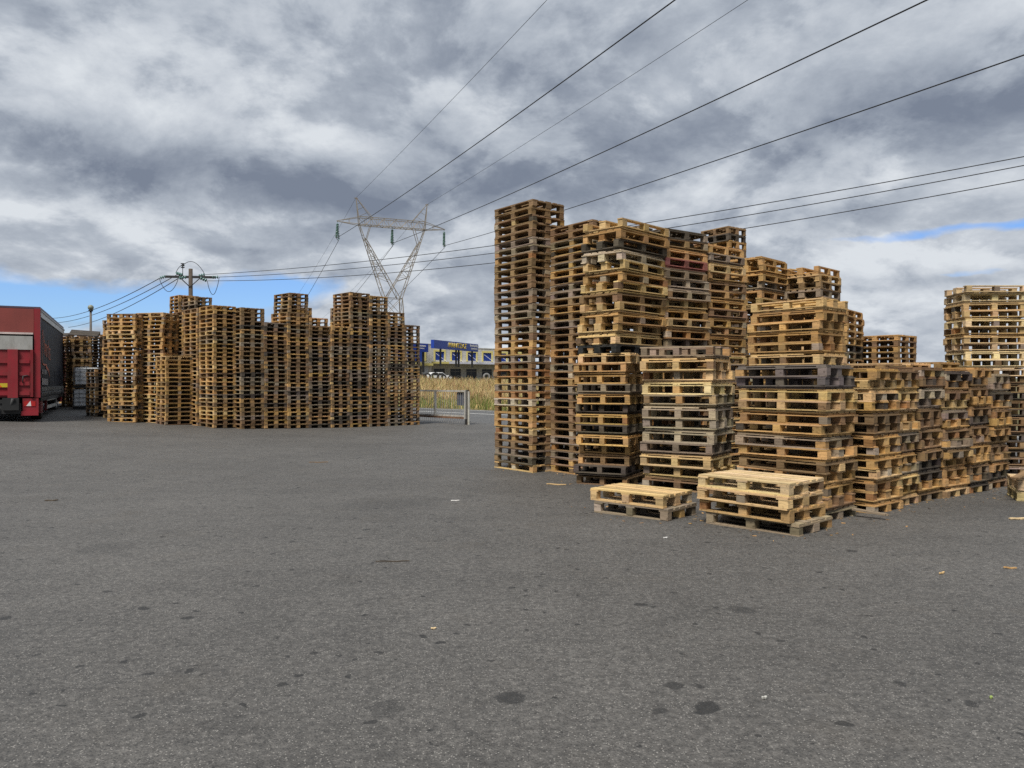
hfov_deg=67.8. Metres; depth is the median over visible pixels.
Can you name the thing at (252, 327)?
wooden pallet
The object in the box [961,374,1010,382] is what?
wooden pallet
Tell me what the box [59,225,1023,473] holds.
stacked pallets
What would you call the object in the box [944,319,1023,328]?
wooden pallet
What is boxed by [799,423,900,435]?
wooden pallet
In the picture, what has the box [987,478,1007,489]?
wooden pallet
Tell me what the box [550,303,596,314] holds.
wooden pallet
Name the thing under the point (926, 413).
wooden pallet
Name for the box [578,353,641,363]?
wooden pallet
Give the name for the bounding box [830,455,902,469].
wooden pallet
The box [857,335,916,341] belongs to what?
wooden pallet
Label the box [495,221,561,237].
wooden pallet
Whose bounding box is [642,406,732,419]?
wooden pallet
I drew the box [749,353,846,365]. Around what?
wooden pallet
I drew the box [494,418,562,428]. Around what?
wooden pallet
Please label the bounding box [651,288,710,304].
wooden pallet
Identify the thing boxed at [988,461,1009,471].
wooden pallet
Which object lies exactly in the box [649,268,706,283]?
wooden pallet
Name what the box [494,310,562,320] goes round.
wooden pallet
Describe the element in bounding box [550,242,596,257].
wooden pallet
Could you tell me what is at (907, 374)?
wooden pallet
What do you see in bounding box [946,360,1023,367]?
wooden pallet
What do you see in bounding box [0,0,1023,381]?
sky
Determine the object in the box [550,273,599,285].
wooden pallet
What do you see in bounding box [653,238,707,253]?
wooden pallet
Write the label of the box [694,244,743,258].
wooden pallet
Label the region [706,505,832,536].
wooden pallet
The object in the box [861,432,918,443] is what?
wooden pallet
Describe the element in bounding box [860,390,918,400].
wooden pallet
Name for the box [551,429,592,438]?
wooden pallet
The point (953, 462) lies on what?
wooden pallet
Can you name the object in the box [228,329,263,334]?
wooden pallet
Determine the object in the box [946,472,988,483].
wooden pallet
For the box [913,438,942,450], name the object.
wooden pallet
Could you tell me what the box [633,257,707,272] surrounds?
wooden pallet
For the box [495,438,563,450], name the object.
wooden pallet
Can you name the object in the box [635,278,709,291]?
wooden pallet
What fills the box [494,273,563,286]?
wooden pallet
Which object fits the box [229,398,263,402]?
wooden pallet
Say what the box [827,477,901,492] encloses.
wooden pallet
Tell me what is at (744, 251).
wooden pallet
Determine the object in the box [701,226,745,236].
wooden pallet
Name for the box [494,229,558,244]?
wooden pallet
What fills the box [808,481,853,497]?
wooden pallet
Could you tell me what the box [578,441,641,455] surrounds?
wooden pallet
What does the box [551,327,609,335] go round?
wooden pallet
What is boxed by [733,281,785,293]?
wooden pallet
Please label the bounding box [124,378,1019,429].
embankment
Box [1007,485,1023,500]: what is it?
wooden pallet
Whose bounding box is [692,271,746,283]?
wooden pallet
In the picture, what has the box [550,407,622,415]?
wooden pallet
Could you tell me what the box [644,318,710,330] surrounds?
wooden pallet
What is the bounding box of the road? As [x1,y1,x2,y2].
[398,408,1018,452]
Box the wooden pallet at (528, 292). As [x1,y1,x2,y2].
[494,288,562,300]
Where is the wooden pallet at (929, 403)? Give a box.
[887,398,941,408]
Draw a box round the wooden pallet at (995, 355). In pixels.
[945,351,1023,360]
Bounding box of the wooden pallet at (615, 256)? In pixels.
[581,249,665,269]
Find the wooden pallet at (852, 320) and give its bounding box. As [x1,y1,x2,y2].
[845,316,864,325]
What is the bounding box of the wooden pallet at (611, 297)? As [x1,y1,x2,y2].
[579,291,666,309]
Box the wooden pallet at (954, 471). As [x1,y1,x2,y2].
[940,466,966,478]
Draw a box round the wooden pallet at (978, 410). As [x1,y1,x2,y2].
[965,406,991,415]
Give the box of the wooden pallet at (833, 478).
[737,462,855,485]
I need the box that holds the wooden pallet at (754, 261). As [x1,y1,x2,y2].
[730,256,786,270]
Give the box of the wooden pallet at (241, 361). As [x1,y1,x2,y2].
[229,359,263,363]
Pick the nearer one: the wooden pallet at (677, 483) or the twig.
the twig
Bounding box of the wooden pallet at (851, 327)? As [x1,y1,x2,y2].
[844,323,863,332]
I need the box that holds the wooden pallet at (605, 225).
[583,218,668,237]
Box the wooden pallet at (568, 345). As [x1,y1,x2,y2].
[550,341,610,349]
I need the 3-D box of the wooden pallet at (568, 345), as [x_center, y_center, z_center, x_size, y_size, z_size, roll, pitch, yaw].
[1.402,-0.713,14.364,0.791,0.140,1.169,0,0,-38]
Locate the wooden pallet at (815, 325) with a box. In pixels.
[747,320,844,334]
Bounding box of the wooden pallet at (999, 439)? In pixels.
[959,435,1008,443]
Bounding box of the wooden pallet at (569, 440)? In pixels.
[550,435,622,446]
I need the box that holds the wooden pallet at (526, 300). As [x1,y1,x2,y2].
[494,296,562,307]
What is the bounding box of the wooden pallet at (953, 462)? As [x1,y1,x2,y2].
[916,453,966,468]
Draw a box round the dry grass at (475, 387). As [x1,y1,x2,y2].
[375,374,576,402]
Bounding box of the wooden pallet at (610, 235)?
[583,228,669,250]
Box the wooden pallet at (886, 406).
[789,401,899,412]
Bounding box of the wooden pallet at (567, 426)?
[551,421,622,430]
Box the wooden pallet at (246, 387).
[230,385,263,389]
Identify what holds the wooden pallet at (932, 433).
on the wooden pallet at (925, 444)
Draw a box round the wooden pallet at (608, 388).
[577,384,643,393]
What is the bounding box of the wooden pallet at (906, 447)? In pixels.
[862,442,914,453]
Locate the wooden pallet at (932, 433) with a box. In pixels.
[917,428,942,439]
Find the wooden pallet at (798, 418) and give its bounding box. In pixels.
[739,411,857,425]
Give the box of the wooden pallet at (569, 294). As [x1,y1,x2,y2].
[550,288,595,299]
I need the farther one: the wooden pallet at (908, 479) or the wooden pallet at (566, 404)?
the wooden pallet at (566, 404)
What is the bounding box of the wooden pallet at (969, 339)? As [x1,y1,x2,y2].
[943,335,1023,344]
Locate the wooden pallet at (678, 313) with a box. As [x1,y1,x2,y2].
[649,309,707,321]
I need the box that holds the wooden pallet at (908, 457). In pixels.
[865,452,916,463]
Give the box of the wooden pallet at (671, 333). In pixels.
[644,328,709,340]
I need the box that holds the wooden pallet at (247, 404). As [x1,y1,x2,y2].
[229,402,263,406]
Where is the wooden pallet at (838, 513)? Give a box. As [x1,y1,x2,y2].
[810,504,856,518]
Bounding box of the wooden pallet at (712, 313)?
[679,308,747,319]
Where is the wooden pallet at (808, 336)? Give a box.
[747,331,844,344]
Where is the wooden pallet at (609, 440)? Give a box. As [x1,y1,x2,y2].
[576,434,641,446]
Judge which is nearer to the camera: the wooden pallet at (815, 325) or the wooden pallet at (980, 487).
the wooden pallet at (815, 325)
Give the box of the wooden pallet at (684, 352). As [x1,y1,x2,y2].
[640,346,730,358]
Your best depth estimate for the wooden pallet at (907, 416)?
10.50 m
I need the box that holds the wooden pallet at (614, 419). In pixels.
[575,413,641,424]
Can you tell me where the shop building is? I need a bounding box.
[432,348,522,379]
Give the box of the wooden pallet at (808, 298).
[784,297,839,303]
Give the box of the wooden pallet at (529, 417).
[494,412,562,420]
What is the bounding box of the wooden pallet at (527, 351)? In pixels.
[494,347,563,355]
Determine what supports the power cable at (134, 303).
attached to the power pole
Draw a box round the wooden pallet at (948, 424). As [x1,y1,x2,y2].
[940,418,969,429]
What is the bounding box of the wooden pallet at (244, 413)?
[229,410,264,415]
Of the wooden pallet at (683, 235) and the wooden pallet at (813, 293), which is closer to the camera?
the wooden pallet at (683, 235)
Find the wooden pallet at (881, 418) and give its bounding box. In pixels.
[789,412,900,424]
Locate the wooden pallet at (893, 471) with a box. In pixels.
[842,463,901,480]
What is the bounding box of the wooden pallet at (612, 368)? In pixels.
[573,363,641,373]
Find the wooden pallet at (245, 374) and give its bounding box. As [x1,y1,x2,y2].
[228,372,264,376]
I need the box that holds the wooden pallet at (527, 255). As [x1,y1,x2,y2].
[495,251,562,265]
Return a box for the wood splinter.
[1008,517,1023,519]
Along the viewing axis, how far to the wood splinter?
9.02 m
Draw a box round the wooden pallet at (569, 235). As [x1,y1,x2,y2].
[550,228,595,242]
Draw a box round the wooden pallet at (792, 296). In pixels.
[763,294,816,300]
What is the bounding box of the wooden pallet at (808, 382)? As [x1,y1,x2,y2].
[737,377,855,388]
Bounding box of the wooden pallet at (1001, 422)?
[983,417,1012,427]
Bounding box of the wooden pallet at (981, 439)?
[961,434,990,444]
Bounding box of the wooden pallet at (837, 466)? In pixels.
[739,455,857,474]
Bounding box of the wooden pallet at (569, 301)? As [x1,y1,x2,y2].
[549,296,614,307]
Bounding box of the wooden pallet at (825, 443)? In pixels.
[735,433,852,449]
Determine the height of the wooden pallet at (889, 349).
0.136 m
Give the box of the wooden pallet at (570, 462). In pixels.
[550,455,589,467]
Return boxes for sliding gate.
[375,390,469,424]
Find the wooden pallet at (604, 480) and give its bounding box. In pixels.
[576,472,644,484]
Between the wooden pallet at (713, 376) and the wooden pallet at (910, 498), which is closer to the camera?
the wooden pallet at (910, 498)
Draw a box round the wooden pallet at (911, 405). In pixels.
[861,400,917,411]
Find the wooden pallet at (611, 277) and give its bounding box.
[583,271,667,289]
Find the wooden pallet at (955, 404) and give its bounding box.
[939,400,967,409]
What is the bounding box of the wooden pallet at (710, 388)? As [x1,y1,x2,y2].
[642,382,734,394]
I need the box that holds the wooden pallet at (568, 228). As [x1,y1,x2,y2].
[550,219,612,235]
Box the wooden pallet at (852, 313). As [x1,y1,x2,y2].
[846,310,862,318]
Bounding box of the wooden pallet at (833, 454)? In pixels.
[738,441,856,461]
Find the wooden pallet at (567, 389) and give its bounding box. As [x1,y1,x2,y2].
[550,386,622,392]
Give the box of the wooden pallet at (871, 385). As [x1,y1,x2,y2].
[787,380,896,390]
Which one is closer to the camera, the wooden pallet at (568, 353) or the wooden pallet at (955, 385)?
the wooden pallet at (955, 385)
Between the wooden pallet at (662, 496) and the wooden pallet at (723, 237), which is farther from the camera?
the wooden pallet at (723, 237)
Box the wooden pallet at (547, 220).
[494,214,564,230]
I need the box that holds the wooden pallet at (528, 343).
[495,340,563,348]
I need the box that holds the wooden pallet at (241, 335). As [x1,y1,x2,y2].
[229,333,263,338]
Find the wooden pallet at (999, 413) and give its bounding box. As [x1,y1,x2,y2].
[988,409,1010,418]
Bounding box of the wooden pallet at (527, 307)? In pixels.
[494,303,562,314]
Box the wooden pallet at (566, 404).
[550,400,622,408]
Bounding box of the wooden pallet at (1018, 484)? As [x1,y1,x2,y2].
[1007,474,1023,490]
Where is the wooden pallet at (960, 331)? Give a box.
[944,327,1023,337]
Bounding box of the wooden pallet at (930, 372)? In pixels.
[884,367,944,377]
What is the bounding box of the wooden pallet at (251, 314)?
[228,312,264,317]
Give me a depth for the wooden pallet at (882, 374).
9.65 m
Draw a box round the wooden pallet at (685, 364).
[640,358,730,370]
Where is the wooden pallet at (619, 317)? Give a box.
[580,312,666,328]
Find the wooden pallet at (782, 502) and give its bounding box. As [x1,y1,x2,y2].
[697,481,822,510]
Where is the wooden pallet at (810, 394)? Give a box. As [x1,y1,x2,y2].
[739,389,857,401]
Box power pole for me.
[159,261,219,295]
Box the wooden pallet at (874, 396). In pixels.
[789,390,898,401]
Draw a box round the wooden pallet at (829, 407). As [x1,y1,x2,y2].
[738,399,857,413]
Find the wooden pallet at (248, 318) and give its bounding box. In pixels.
[228,316,264,321]
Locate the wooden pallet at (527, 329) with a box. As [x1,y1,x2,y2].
[494,325,563,334]
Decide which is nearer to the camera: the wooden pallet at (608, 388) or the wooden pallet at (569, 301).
the wooden pallet at (608, 388)
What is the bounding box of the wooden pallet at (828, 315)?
[750,309,847,323]
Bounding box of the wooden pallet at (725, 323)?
[682,318,746,328]
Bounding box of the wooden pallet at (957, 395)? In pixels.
[942,390,969,400]
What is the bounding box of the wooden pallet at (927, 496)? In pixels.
[917,489,942,501]
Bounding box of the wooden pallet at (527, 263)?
[494,258,563,272]
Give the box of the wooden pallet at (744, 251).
[728,247,745,256]
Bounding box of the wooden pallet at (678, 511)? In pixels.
[594,495,696,520]
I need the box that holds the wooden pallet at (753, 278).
[731,273,789,287]
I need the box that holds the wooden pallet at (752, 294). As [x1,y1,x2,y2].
[732,290,784,303]
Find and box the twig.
[376,560,409,561]
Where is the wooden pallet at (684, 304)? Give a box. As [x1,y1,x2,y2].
[634,298,706,310]
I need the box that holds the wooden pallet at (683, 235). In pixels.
[651,228,707,245]
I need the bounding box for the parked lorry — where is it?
[0,305,65,418]
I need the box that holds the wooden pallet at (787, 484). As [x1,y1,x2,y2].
[698,469,823,496]
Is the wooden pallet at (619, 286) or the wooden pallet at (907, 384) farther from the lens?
the wooden pallet at (619, 286)
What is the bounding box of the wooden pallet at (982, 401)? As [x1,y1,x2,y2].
[945,396,992,405]
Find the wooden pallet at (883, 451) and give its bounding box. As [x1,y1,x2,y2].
[789,442,900,457]
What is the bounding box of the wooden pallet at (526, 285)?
[494,281,562,293]
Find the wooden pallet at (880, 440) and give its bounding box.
[811,434,900,447]
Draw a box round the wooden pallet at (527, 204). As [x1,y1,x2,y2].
[494,199,563,216]
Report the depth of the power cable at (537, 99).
38.70 m
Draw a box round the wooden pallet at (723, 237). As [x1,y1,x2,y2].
[708,233,745,243]
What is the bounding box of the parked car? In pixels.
[427,372,451,378]
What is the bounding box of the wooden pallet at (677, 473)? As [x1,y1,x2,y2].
[643,461,734,481]
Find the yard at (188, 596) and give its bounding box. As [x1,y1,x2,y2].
[0,398,1023,767]
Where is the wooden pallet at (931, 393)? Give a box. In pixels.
[887,388,944,398]
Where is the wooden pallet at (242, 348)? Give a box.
[228,346,263,350]
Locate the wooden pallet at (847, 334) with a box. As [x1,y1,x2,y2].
[841,330,863,339]
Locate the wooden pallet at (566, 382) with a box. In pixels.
[549,379,621,385]
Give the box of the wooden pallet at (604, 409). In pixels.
[575,403,642,414]
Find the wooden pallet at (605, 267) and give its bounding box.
[583,259,663,277]
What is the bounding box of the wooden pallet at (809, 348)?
[748,342,845,354]
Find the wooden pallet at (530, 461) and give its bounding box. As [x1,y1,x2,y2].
[494,453,563,464]
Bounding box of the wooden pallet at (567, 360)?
[550,356,622,363]
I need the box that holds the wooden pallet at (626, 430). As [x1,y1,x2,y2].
[576,423,644,435]
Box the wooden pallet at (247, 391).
[229,390,263,393]
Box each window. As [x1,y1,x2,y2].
[434,350,445,360]
[434,369,443,372]
[450,350,461,360]
[450,369,460,378]
[466,351,477,361]
[466,369,475,378]
[482,351,492,361]
[482,369,491,378]
[501,352,507,361]
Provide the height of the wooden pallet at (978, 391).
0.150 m
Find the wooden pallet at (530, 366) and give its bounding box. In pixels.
[494,362,562,369]
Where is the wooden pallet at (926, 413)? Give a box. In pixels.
[912,408,941,419]
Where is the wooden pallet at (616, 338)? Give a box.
[576,333,661,346]
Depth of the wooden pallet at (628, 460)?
12.68 m
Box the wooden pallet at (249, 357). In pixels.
[228,355,263,359]
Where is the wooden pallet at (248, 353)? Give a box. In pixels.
[228,351,263,355]
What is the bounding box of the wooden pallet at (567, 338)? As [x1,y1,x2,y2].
[551,334,609,342]
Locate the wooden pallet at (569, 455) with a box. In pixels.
[550,448,616,460]
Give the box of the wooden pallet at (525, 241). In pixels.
[495,236,558,251]
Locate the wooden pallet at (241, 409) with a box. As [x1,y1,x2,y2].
[237,406,264,411]
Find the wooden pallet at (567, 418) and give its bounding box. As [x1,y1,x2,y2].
[550,414,621,422]
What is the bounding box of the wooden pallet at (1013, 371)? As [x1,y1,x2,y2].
[959,368,1023,375]
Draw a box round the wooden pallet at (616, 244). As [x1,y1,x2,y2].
[581,238,666,258]
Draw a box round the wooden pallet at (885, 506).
[853,498,903,513]
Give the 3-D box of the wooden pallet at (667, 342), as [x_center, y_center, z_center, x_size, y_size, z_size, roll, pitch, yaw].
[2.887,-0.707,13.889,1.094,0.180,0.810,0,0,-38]
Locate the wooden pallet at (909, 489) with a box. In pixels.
[890,483,916,495]
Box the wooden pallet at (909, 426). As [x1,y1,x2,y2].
[825,421,920,432]
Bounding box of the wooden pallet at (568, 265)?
[550,259,617,271]
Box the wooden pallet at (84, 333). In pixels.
[68,330,99,338]
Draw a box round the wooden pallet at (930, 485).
[915,478,941,492]
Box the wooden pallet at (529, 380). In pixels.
[494,377,562,383]
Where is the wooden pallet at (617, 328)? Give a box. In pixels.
[577,322,660,335]
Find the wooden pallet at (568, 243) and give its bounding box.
[550,237,597,250]
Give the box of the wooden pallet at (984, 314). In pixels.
[944,310,1023,321]
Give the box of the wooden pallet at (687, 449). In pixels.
[640,441,731,456]
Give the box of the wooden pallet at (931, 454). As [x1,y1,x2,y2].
[913,447,943,460]
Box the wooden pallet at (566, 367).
[550,364,620,371]
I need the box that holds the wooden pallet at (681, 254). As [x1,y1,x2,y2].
[651,248,707,264]
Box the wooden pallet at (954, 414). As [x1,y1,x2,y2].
[941,409,967,419]
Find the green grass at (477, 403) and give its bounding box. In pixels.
[392,393,576,412]
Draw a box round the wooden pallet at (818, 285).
[783,281,840,292]
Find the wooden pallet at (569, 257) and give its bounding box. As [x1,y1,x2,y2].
[550,252,582,264]
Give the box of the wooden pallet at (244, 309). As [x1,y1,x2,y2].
[228,307,263,312]
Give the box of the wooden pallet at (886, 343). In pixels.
[856,340,916,346]
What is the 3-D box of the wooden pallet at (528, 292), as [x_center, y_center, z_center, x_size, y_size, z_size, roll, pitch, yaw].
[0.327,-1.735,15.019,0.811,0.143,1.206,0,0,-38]
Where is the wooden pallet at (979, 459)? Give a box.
[965,453,989,464]
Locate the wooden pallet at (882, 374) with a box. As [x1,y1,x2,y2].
[802,368,899,379]
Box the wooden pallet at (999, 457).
[965,451,1010,462]
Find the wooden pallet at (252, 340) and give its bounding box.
[229,338,262,342]
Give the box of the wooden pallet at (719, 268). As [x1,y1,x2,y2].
[693,262,745,277]
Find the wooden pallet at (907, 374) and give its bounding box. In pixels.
[859,369,919,379]
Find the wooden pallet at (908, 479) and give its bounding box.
[862,473,919,486]
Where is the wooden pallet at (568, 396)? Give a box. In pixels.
[550,393,622,400]
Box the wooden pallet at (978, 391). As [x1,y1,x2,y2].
[964,387,987,396]
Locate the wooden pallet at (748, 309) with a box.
[731,307,774,318]
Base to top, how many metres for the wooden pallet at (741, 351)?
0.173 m
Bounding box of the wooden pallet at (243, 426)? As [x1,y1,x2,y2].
[229,423,263,428]
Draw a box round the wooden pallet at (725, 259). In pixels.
[678,252,744,266]
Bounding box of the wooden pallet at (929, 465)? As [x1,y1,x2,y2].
[916,456,941,471]
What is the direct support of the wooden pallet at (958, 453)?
on the wooden pallet at (953, 462)
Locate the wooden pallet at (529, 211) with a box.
[495,206,563,223]
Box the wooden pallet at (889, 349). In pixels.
[856,346,915,352]
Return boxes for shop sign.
[413,343,427,371]
[431,340,478,367]
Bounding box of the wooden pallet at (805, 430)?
[735,422,854,436]
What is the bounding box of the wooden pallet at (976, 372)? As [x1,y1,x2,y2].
[942,367,991,377]
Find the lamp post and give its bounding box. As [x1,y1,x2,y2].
[88,305,93,330]
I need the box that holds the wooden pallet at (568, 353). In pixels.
[550,348,610,356]
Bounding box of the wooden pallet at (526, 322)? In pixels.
[495,318,562,327]
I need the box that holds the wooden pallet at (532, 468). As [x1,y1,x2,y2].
[494,458,563,472]
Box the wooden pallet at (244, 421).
[229,418,264,424]
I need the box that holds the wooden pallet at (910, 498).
[891,493,918,505]
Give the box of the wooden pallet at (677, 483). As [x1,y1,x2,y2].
[642,476,730,493]
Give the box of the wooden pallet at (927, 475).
[917,468,942,481]
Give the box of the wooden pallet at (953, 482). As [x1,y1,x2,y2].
[940,475,969,488]
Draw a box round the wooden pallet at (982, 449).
[970,444,990,454]
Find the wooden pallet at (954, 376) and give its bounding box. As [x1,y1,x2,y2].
[944,371,972,380]
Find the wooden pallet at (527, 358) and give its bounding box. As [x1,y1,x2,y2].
[495,355,563,362]
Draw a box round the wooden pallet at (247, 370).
[228,368,263,372]
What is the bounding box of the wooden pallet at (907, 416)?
[861,411,914,421]
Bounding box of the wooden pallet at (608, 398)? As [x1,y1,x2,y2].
[577,394,642,403]
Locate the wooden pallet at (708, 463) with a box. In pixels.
[640,453,731,469]
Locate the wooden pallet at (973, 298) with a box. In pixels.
[944,294,1023,305]
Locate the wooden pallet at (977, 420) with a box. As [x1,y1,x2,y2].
[968,415,987,425]
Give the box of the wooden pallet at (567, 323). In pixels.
[550,319,613,328]
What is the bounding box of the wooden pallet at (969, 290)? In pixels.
[944,285,1023,297]
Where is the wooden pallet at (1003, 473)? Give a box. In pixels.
[987,469,1007,480]
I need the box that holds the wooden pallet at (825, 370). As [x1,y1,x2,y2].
[735,364,853,377]
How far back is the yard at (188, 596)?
5.21 m
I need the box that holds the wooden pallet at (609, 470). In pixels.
[573,460,641,476]
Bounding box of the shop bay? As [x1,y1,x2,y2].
[375,344,432,379]
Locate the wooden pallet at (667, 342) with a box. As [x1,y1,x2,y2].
[646,338,706,349]
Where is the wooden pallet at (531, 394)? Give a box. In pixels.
[495,391,563,398]
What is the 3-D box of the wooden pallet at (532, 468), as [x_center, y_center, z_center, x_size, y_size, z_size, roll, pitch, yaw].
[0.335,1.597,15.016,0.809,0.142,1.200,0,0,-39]
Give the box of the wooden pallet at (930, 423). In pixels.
[915,418,941,429]
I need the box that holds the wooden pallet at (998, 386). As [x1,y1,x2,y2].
[963,383,1010,390]
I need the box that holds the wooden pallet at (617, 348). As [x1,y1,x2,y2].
[578,344,651,353]
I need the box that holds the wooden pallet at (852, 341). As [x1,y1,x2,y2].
[833,338,862,345]
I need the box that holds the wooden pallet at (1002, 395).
[988,391,1012,400]
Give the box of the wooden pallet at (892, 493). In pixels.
[851,483,902,503]
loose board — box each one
[849,508,888,515]
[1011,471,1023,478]
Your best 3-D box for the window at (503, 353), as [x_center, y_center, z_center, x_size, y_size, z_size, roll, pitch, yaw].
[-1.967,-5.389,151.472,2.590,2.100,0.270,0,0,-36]
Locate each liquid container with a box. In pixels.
[73,366,97,387]
[73,388,94,409]
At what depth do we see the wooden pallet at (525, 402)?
14.74 m
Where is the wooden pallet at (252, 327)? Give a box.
[228,325,263,329]
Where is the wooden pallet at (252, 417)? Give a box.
[229,415,263,419]
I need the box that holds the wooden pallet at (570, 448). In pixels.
[551,442,601,452]
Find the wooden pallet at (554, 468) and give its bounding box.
[551,462,618,475]
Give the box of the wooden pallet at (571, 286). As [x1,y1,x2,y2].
[550,280,599,292]
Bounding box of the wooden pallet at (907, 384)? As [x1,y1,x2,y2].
[857,380,918,389]
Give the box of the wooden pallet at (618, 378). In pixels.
[574,374,642,383]
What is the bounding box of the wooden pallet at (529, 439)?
[494,431,562,442]
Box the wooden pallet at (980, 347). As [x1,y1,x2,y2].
[944,343,1023,352]
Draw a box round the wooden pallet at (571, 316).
[550,310,592,321]
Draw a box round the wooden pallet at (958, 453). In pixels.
[914,447,972,459]
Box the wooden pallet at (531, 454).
[495,445,563,457]
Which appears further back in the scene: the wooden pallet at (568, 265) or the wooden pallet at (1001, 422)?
the wooden pallet at (568, 265)
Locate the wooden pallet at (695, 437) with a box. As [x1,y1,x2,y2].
[642,430,734,444]
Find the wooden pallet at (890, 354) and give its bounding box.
[862,352,916,358]
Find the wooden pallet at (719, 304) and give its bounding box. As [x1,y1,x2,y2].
[679,299,745,312]
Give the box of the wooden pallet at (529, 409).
[494,405,562,413]
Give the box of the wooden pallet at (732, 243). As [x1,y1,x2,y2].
[711,240,746,249]
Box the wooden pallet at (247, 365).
[229,364,263,367]
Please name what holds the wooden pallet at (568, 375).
on the wooden pallet at (566, 382)
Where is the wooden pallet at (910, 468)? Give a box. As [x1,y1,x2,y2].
[866,462,918,475]
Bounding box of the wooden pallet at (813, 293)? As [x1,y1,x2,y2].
[783,289,839,299]
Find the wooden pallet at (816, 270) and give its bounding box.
[781,266,839,276]
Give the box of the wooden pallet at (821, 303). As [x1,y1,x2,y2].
[751,297,848,313]
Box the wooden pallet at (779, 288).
[777,283,807,289]
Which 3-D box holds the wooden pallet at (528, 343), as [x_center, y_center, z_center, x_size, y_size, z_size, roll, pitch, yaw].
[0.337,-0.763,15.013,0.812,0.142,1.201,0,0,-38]
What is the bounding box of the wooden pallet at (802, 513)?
[699,493,825,523]
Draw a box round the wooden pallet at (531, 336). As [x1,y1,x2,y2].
[495,332,563,341]
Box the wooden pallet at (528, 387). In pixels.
[494,384,563,391]
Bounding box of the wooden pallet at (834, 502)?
[809,492,855,510]
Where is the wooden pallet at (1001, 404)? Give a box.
[967,400,1011,408]
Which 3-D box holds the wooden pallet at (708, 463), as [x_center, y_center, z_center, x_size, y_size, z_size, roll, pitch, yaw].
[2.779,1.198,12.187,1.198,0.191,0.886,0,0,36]
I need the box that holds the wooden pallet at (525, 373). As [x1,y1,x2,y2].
[493,370,562,376]
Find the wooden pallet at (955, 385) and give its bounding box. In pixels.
[943,381,968,390]
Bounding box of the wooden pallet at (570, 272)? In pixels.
[550,267,613,278]
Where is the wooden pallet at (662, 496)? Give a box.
[590,483,691,508]
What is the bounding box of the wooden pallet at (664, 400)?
[643,394,734,406]
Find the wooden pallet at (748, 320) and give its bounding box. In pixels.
[732,316,773,324]
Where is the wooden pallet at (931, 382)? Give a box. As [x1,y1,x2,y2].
[884,378,945,387]
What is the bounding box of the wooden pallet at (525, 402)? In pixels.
[494,398,562,405]
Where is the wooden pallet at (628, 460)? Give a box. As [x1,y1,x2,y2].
[578,453,640,465]
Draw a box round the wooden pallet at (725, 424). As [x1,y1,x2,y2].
[643,417,733,431]
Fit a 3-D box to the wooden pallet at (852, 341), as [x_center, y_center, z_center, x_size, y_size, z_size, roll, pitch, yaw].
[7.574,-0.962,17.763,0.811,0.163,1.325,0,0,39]
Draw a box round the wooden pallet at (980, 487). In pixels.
[940,482,989,493]
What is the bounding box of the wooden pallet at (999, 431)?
[989,426,1010,436]
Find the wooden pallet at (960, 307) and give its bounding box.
[943,302,1023,314]
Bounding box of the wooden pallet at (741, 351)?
[698,346,745,355]
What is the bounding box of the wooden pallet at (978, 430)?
[968,425,988,435]
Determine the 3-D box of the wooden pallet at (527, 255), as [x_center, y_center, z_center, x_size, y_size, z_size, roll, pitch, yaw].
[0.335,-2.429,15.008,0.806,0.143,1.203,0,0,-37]
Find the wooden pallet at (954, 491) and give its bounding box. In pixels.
[931,485,968,497]
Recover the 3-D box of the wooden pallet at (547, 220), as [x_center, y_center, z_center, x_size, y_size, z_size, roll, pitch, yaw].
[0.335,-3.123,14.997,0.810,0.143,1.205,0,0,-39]
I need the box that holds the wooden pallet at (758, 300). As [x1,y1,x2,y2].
[731,297,782,308]
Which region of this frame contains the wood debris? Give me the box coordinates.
[491,465,1009,540]
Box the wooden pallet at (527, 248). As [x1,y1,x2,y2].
[495,244,562,258]
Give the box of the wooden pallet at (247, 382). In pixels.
[235,381,263,384]
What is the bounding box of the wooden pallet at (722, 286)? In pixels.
[677,281,746,296]
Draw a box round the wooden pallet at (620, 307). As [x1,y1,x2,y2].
[580,301,665,316]
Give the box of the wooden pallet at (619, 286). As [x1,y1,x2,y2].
[580,281,667,296]
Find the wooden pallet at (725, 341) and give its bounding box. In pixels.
[677,337,745,346]
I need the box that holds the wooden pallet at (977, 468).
[963,463,989,474]
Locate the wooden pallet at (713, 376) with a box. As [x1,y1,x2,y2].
[642,370,734,382]
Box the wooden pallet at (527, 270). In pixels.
[494,266,563,279]
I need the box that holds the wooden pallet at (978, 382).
[961,377,987,386]
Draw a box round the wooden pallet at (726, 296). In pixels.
[696,290,745,302]
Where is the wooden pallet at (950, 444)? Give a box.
[911,438,972,449]
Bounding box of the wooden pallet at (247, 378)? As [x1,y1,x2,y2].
[229,377,263,380]
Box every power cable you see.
[58,275,175,322]
[60,278,158,317]
[68,278,178,327]
[205,156,1023,274]
[228,165,1023,276]
[229,179,1023,280]
[337,0,674,237]
[391,0,927,243]
[400,248,443,292]
[407,0,546,145]
[430,0,746,202]
[444,54,1023,245]
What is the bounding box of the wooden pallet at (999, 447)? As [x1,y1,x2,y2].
[989,443,1007,453]
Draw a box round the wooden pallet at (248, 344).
[228,342,263,346]
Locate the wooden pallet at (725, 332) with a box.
[680,327,745,337]
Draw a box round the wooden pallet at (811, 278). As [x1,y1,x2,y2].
[782,274,840,287]
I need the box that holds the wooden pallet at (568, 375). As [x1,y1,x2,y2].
[549,371,621,378]
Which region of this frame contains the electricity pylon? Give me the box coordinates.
[335,198,445,374]
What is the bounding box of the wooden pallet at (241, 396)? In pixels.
[235,394,263,398]
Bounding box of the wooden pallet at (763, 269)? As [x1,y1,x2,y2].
[731,264,789,276]
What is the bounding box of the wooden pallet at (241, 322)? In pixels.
[228,320,263,325]
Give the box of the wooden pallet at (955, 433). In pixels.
[943,428,969,439]
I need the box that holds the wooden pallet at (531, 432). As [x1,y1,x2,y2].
[495,426,563,435]

